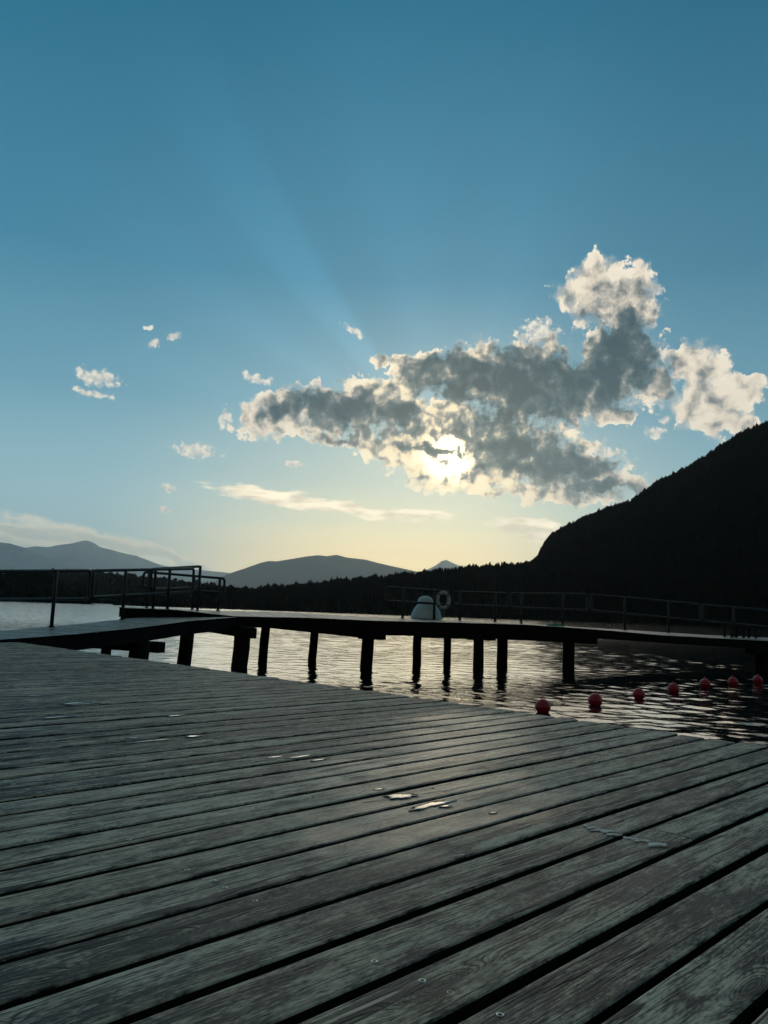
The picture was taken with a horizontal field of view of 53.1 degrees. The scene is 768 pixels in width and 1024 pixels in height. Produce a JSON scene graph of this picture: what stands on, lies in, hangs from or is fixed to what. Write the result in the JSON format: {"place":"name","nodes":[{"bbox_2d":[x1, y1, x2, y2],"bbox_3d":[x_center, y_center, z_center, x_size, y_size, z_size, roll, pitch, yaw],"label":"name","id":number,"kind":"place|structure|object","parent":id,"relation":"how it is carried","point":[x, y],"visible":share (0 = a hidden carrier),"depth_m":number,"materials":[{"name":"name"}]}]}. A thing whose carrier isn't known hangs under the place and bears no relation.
{"place":"outdoors","nodes":[
{"label":"outdoors","id":0,"kind":"place"},
{"bbox_2d":[0,542,74,573],"bbox_3d":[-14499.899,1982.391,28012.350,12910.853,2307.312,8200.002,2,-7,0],"label":"distant range","id":1,"kind":"structure","parent":0,"point":[14,557],"depth_m":27107.22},
{"bbox_2d":[58,574,190,603],"bbox_3d":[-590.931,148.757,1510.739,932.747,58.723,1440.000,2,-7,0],"label":"wooded hill","id":2,"kind":"structure","parent":0,"point":[76,580],"depth_m":1209.20,"materials":[{"name":"green plant"}]},
{"bbox_2d":[49,568,229,603],"bbox_3d":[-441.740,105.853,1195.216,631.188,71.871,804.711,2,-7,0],"label":"hill forest","id":3,"kind":"object","parent":2,"relation":"on","point":[133,580],"visible":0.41,"depth_m":1245.69,"materials":[{"name":"green plant"}]},
{"bbox_2d":[26,540,228,583],"bbox_3d":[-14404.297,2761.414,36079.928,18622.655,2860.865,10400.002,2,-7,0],"label":"distant range","id":4,"kind":"structure","parent":0,"point":[85,554],"depth_m":35011.80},
{"bbox_2d":[216,555,416,588],"bbox_3d":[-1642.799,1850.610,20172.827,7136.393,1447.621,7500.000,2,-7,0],"label":"distant hill","id":5,"kind":"structure","parent":0,"point":[315,568],"depth_m":19201.75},
{"bbox_2d":[112,563,648,623],"bbox_3d":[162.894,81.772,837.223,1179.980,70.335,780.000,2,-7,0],"label":"wooded ridge","id":6,"kind":"structure","parent":0,"point":[538,614],"depth_m":553.14,"materials":[{"name":"green plant"}]},
{"bbox_2d":[112,559,680,624],"bbox_3d":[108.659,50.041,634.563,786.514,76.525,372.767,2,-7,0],"label":"ridge forest","id":7,"kind":"object","parent":6,"relation":"on","point":[266,600],"visible":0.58,"depth_m":565.42,"materials":[{"name":"green plant"}]},
{"bbox_2d":[0,602,767,748],"bbox_3d":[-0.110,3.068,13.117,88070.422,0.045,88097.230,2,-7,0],"label":"lake water","id":8,"kind":"structure","parent":0,"point":[614,674],"depth_m":19.20,"materials":[{"name":"black liquid"}]},
{"bbox_2d":[0,642,767,1023],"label":"bathing platform","id":9,"kind":"structure","parent":8,"relation":"in","point":[224,868],"depth_m":1.97,"materials":[{"name":"wood"}]},
{"bbox_2d":[36,716,74,718],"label":"puddle","id":10,"kind":"object","parent":9,"relation":"on","point":[55,717],"visible":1,"depth_m":4.13,"materials":[{"name":"grey liquid"}]},
{"bbox_2d":[57,702,90,704],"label":"puddle","id":11,"kind":"object","parent":9,"relation":"on","point":[73,703],"visible":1,"depth_m":4.74,"materials":[{"name":"grey liquid"}]},
{"bbox_2d":[0,617,238,665],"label":"walkway ramp","id":12,"kind":"structure","parent":9,"relation":"attached to","point":[134,637],"depth_m":14.14,"materials":[{"name":"grey wood"}]},
{"bbox_2d":[0,569,91,626],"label":"railing","id":13,"kind":"object","parent":12,"relation":"on","point":[53,599],"visible":1,"depth_m":13.92,"materials":[{"name":"grey metal"}]},
{"bbox_2d":[90,567,194,618],"bbox_3d":[-5.080,1.699,16.553,0.118,1.227,3.503,-1,-8,19],"label":"railing","id":14,"kind":"object","parent":12,"relation":"on","point":[124,595],"visible":0.94,"depth_m":16.17,"materials":[{"name":"grey metal"}]},
{"bbox_2d":[123,738,175,743],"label":"puddle","id":15,"kind":"object","parent":9,"relation":"on","point":[148,740],"visible":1,"depth_m":3.54,"materials":[{"name":"grey liquid"}]},
{"bbox_2d":[185,735,202,737],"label":"puddle","id":16,"kind":"object","parent":9,"relation":"on","point":[190,736],"visible":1,"depth_m":3.70,"materials":[{"name":"clear liquid"}]},
{"bbox_2d":[285,754,312,758],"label":"puddle","id":17,"kind":"object","parent":9,"relation":"on","point":[299,756],"visible":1,"depth_m":3.28,"materials":[{"name":"clear liquid"}]},
{"bbox_2d":[382,793,418,798],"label":"puddle","id":18,"kind":"object","parent":9,"relation":"on","point":[398,796],"visible":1,"depth_m":2.64,"materials":[{"name":"clear liquid"}]},
{"bbox_2d":[408,799,456,811],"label":"puddle","id":19,"kind":"object","parent":9,"relation":"on","point":[425,805],"visible":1,"depth_m":2.53,"materials":[{"name":"clear liquid"}]},
{"bbox_2d":[119,607,767,671],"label":"wooden pier","id":20,"kind":"structure","parent":8,"relation":"in","point":[367,630],"depth_m":19.34,"materials":[{"name":"brown wood"}]},
{"bbox_2d":[149,565,201,610],"bbox_3d":[-4.783,1.716,17.755,0.118,1.099,1.980,-1,-8,19],"label":"railing","id":21,"kind":"object","parent":20,"relation":"on","point":[154,589],"visible":0.9,"depth_m":17.69,"materials":[{"name":"grey metal"}]},
{"bbox_2d":[142,571,225,610],"bbox_3d":[-5.015,1.985,19.272,2.048,0.919,0.118,5,-8,-20],"label":"railing","id":22,"kind":"object","parent":20,"relation":"on","point":[218,592],"visible":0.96,"depth_m":19.33,"materials":[{"name":"grey metal"}]},
{"bbox_2d":[384,586,450,618],"bbox_3d":[0.942,2.499,21.013,1.974,0.846,0.118,5,-8,-20],"label":"railing","id":23,"kind":"object","parent":20,"relation":"on","point":[434,591],"visible":1,"depth_m":20.98,"materials":[{"name":"grey metal"}]},
{"bbox_2d":[436,591,450,616],"bbox_3d":[1.635,2.560,21.225,0.447,0.769,0.100,5,-8,-20],"label":"life ring","id":24,"kind":"object","parent":23,"relation":"hanging from","point":[439,605],"visible":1,"depth_m":21.20,"materials":[{"name":"grey plastic"}]},
{"bbox_2d":[410,596,442,618],"bbox_3d":[1.198,2.666,21.474,0.908,0.638,0.504,2,-7,0],"label":"tarpaulin cover","id":25,"kind":"object","parent":20,"relation":"on","point":[422,611],"visible":0.73,"depth_m":21.30,"materials":[{"name":"white fabric"}]},
{"bbox_2d":[452,591,508,621],"bbox_3d":[2.748,2.662,21.680,1.809,0.860,0.118,5,-8,-20],"label":"railing","id":26,"kind":"object","parent":20,"relation":"on","point":[494,606],"visible":0.97,"depth_m":21.71,"materials":[{"name":"grey metal"}]},
{"bbox_2d":[509,592,588,624],"bbox_3d":[4.870,2.824,22.468,2.698,1.007,0.118,5,-8,-20],"label":"railing","id":27,"kind":"object","parent":20,"relation":"on","point":[521,607],"visible":0.93,"depth_m":22.41,"materials":[{"name":"grey metal"}]},
{"bbox_2d":[547,623,563,625],"bbox_3d":[4.719,3.096,21.119,0.400,0.081,0.300,5,-8,-20],"label":"folded towel","id":28,"kind":"object","parent":20,"relation":"on","point":[554,624],"visible":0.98,"depth_m":21.04,"materials":[{"name":"teal fabric"}]},
{"bbox_2d":[590,594,700,632],"bbox_3d":[8.131,3.153,23.669,4.170,1.103,0.118,5,-8,-20],"label":"railing","id":29,"kind":"object","parent":20,"relation":"on","point":[668,617],"visible":0.99,"depth_m":23.68,"materials":[{"name":"grey metal"}]},
{"bbox_2d":[702,604,767,636],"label":"railing","id":30,"kind":"object","parent":20,"relation":"on","point":[733,623],"visible":0.91,"depth_m":24.81,"materials":[{"name":"grey metal"}]},
{"bbox_2d":[720,625,759,637],"bbox_3d":[11.207,3.768,24.151,1.240,0.370,0.370,5,-8,-20],"label":"bench","id":31,"kind":"object","parent":20,"relation":"on","point":[736,631],"visible":0.96,"depth_m":24.09,"materials":[{"name":"brown wood"}]},
{"bbox_2d":[535,696,550,712],"bbox_3d":[2.296,2.791,11.097,0.226,0.258,0.226,2,-7,0],"label":"buoy","id":32,"kind":"object","parent":8,"relation":"on","point":[542,705],"visible":0.91,"depth_m":11.02,"materials":[{"name":"red plastic"}]},
{"bbox_2d":[588,691,602,705],"bbox_3d":[3.358,2.973,12.203,0.229,0.262,0.229,14,-8,-41],"label":"buoy","id":33,"kind":"object","parent":8,"relation":"on","point":[594,699],"visible":0.91,"depth_m":12.12,"materials":[{"name":"red plastic"}]},
{"bbox_2d":[633,686,644,698],"bbox_3d":[4.503,3.199,13.558,0.214,0.246,0.214,10,-2,18],"label":"buoy","id":34,"kind":"object","parent":8,"relation":"on","point":[638,693],"visible":0.94,"depth_m":13.48,"materials":[{"name":"red plastic"}]},
{"bbox_2d":[668,681,679,692],"bbox_3d":[5.648,3.425,14.985,0.222,0.254,0.222,-12,6,-20],"label":"buoy","id":35,"kind":"object","parent":8,"relation":"on","point":[673,687],"visible":0.84,"depth_m":14.91,"materials":[{"name":"red plastic"}]},
{"bbox_2d":[699,679,710,687],"bbox_3d":[6.827,3.636,16.332,0.231,0.264,0.230,2,-8,-37],"label":"buoy","id":36,"kind":"object","parent":8,"relation":"on","point":[704,683],"visible":0.92,"depth_m":16.25,"materials":[{"name":"red plastic"}]},
{"bbox_2d":[728,675,737,685],"bbox_3d":[7.816,3.789,17.210,0.223,0.256,0.224,0,-11,-13],"label":"buoy","id":37,"kind":"object","parent":8,"relation":"on","point":[732,681],"visible":0.93,"depth_m":17.13,"materials":[{"name":"red plastic"}]},
{"bbox_2d":[752,674,762,683],"bbox_3d":[8.806,3.941,18.093,0.225,0.257,0.225,4,-15,23],"label":"buoy","id":38,"kind":"object","parent":8,"relation":"on","point":[756,679],"visible":0.84,"depth_m":18.02,"materials":[{"name":"red plastic"}]},
{"bbox_2d":[0,0,767,572],"label":"sky","id":39,"kind":"structure","parent":0,"point":[414,285],"materials":[{"name":"blue"}]},
{"bbox_2d":[426,560,460,570],"bbox_3d":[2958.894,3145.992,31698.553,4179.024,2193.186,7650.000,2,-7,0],"label":"distant peak","id":40,"kind":"structure","parent":0,"point":[443,564],"depth_m":30818.77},
{"bbox_2d":[536,425,767,628],"bbox_3d":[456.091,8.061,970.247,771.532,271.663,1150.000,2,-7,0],"label":"mountain","id":41,"kind":"structure","parent":0,"point":[739,509],"depth_m":618.42,"materials":[{"name":"green plant"}]},
{"bbox_2d":[534,420,767,627],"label":"mountain forest","id":42,"kind":"object","parent":41,"relation":"on","point":[584,570],"visible":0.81,"depth_m":636.26,"materials":[{"name":"green plant"}]},
{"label":"wooded shore","id":43,"kind":"structure","parent":0,"visible":0},
{"bbox_2d":[0,569,95,603],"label":"shore forest","id":44,"kind":"object","parent":43,"relation":"on","point":[26,585],"visible":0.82,"depth_m":513.70,"materials":[{"name":"green plant"}]}
]}

